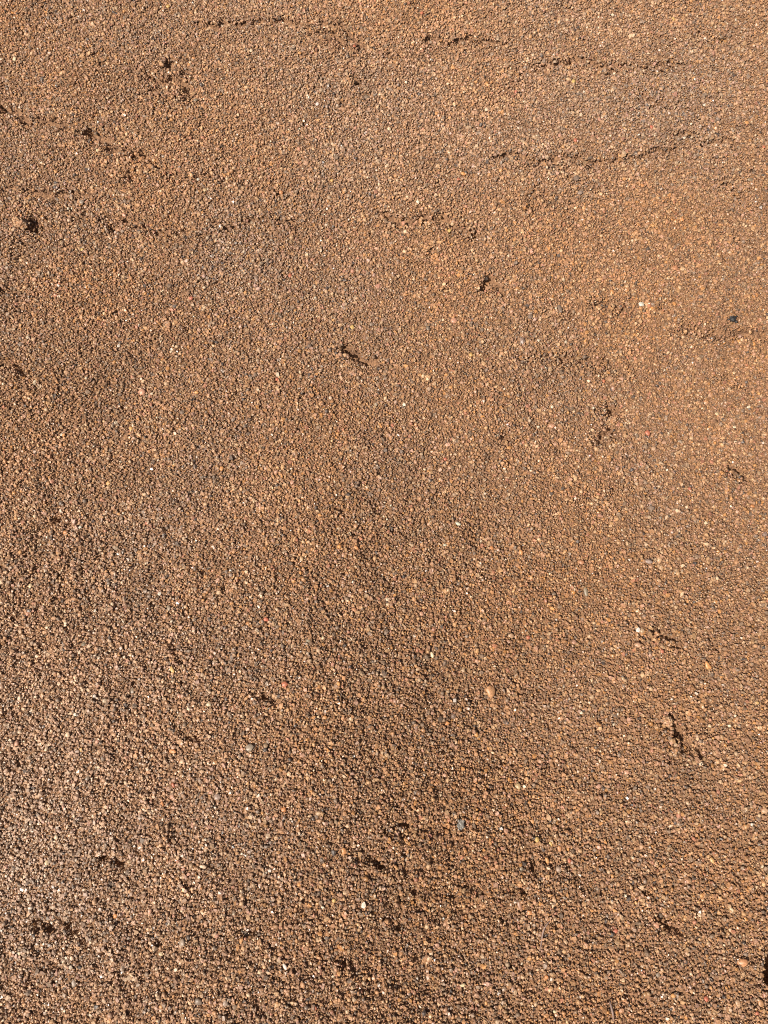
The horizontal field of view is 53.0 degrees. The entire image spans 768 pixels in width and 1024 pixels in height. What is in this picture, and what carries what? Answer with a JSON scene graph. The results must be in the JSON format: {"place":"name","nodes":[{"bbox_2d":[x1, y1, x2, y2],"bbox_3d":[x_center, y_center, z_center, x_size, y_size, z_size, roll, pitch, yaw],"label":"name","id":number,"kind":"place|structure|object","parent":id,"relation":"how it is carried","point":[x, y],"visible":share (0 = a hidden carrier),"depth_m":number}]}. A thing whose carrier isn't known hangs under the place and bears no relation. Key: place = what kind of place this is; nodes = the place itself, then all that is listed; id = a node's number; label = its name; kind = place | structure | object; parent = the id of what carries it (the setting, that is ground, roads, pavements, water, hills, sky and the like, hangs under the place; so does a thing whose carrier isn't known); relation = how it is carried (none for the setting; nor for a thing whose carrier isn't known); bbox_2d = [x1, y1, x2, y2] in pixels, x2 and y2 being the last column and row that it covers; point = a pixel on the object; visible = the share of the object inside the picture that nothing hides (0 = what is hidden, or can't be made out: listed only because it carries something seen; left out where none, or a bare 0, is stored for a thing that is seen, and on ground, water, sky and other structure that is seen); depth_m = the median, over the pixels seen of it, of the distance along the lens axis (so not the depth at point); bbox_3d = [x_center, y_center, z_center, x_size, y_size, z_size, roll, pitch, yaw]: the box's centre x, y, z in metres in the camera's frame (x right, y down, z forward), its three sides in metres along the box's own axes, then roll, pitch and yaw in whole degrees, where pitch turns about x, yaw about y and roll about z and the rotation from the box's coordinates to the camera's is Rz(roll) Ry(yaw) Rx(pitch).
{"place":"outdoors","nodes":[
{"label":"outdoors","id":0,"kind":"place"},
{"bbox_2d":[0,0,767,1023],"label":"ground","id":1,"kind":"structure","parent":0,"point":[354,356],"depth_m":0.41},
{"bbox_2d":[12,216,28,228],"bbox_3d":[-0.215,-0.171,0.455,0.010,0.006,0.009,0,76,0],"label":"sand clump","id":2,"kind":"object","parent":1,"relation":"on","point":[20,222],"visible":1,"depth_m":0.45},
{"bbox_2d":[138,388,145,395],"bbox_3d":[-0.136,-0.067,0.432,0.004,0.002,0.005,-9,85,-6],"label":"pebble","id":3,"kind":"object","parent":1,"relation":"on","point":[141,391],"visible":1,"depth_m":0.43},
{"bbox_2d":[179,938,184,946],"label":"pebble","id":4,"kind":"object","parent":1,"relation":"on","point":[181,942],"visible":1,"depth_m":0.35},
{"bbox_2d":[195,998,202,1004],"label":"pebble","id":5,"kind":"object","parent":1,"relation":"on","point":[198,1001],"visible":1,"depth_m":0.35},
{"bbox_2d":[214,793,220,800],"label":"pebble","id":6,"kind":"object","parent":1,"relation":"on","point":[217,797],"visible":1,"depth_m":0.37},
{"bbox_2d":[245,744,253,751],"bbox_3d":[-0.065,0.115,0.374,0.005,0.002,0.004,-14,68,2],"label":"pebble","id":7,"kind":"object","parent":1,"relation":"on","point":[249,747],"visible":1,"depth_m":0.37},
{"bbox_2d":[281,681,287,686],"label":"pebble","id":8,"kind":"object","parent":1,"relation":"on","point":[284,683],"visible":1,"depth_m":0.38},
{"bbox_2d":[285,196,294,204],"bbox_3d":[-0.056,-0.186,0.459,0.007,0.004,0.006,0,76,0],"label":"sand clump","id":9,"kind":"object","parent":1,"relation":"on","point":[291,199],"visible":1,"depth_m":0.46},
{"bbox_2d":[341,77,354,84],"bbox_3d":[-0.022,-0.265,0.474,0.009,0.006,0.006,0,76,0],"label":"sand clump","id":10,"kind":"object","parent":1,"relation":"on","point":[350,80],"visible":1,"depth_m":0.47},
{"bbox_2d":[457,819,464,831],"bbox_3d":[0.037,0.153,0.376,0.004,0.002,0.006,0,76,0],"label":"stone flake","id":11,"kind":"object","parent":1,"relation":"on","point":[460,825],"visible":1,"depth_m":0.38},
{"bbox_2d":[485,684,494,697],"bbox_3d":[0.055,0.091,0.394,0.005,0.003,0.007,-19,78,-3],"label":"pebble","id":12,"kind":"object","parent":1,"relation":"on","point":[490,690],"visible":1,"depth_m":0.39},
{"bbox_2d":[515,783,520,789],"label":"pebble","id":13,"kind":"object","parent":1,"relation":"on","point":[518,786],"visible":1,"depth_m":0.38},
{"bbox_2d":[517,899,521,910],"bbox_3d":[0.065,0.189,0.371,0.002,0.001,0.006,-9,81,-5],"label":"pebble","id":14,"kind":"object","parent":1,"relation":"on","point":[519,904],"visible":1,"depth_m":0.37},
{"bbox_2d":[539,920,549,950],"bbox_3d":[0.076,0.202,0.366,0.006,0.001,0.013,0,76,0],"label":"dry stem","id":15,"kind":"object","parent":1,"relation":"on","point":[548,922],"visible":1,"depth_m":0.37},
{"bbox_2d":[556,866,561,872],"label":"pebble","id":16,"kind":"object","parent":1,"relation":"on","point":[558,869],"visible":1,"depth_m":0.38},
{"bbox_2d":[573,175,579,180],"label":"pebble","id":17,"kind":"object","parent":1,"relation":"on","point":[576,177],"visible":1,"depth_m":0.46},
{"bbox_2d":[583,585,587,596],"bbox_3d":[0.106,0.041,0.404,0.003,0.002,0.007,-13,79,3],"label":"pebble","id":18,"kind":"object","parent":1,"relation":"on","point":[585,590],"visible":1,"depth_m":0.40},
{"bbox_2d":[605,416,615,424],"bbox_3d":[0.126,-0.051,0.428,0.007,0.004,0.006,0,76,0],"label":"sand clump","id":19,"kind":"object","parent":1,"relation":"on","point":[610,419],"visible":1,"depth_m":0.43},
{"bbox_2d":[609,1001,613,1020],"bbox_3d":[0.105,0.232,0.357,0.002,0.002,0.009,0,76,0],"label":"dry stem","id":20,"kind":"object","parent":1,"relation":"on","point":[611,1008],"visible":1,"depth_m":0.36},
{"bbox_2d":[661,715,673,727],"bbox_3d":[0.142,0.105,0.385,0.006,0.004,0.006,0,76,0],"label":"sand clump","id":21,"kind":"object","parent":1,"relation":"on","point":[668,722],"visible":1,"depth_m":0.38},
{"bbox_2d":[705,661,712,670],"bbox_3d":[0.164,0.078,0.389,0.003,0.002,0.006,-32,85,-2],"label":"pebble","id":22,"kind":"object","parent":1,"relation":"on","point":[707,665],"visible":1,"depth_m":0.39},
{"bbox_2d":[723,669,729,674],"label":"pebble","id":23,"kind":"object","parent":1,"relation":"on","point":[726,671],"visible":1,"depth_m":0.39},
{"bbox_2d":[727,315,737,322],"bbox_3d":[0.198,-0.109,0.437,0.006,0.003,0.005,0,76,0],"label":"charcoal crumb","id":24,"kind":"object","parent":1,"relation":"on","point":[732,318],"visible":1,"depth_m":0.44},
{"bbox_2d":[735,999,740,1007],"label":"pebble","id":25,"kind":"object","parent":1,"relation":"on","point":[738,1003],"visible":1,"depth_m":0.35},
{"bbox_2d":[737,958,747,966],"bbox_3d":[0.167,0.210,0.358,0.005,0.002,0.004,-13,71,10],"label":"pebble","id":26,"kind":"object","parent":1,"relation":"on","point":[743,962],"visible":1,"depth_m":0.36},
{"bbox_2d":[757,999,764,1006],"bbox_3d":[0.174,0.227,0.355,0.003,0.002,0.003,-3,76,6],"label":"pebble","id":27,"kind":"object","parent":1,"relation":"on","point":[761,1003],"visible":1,"depth_m":0.35}
]}

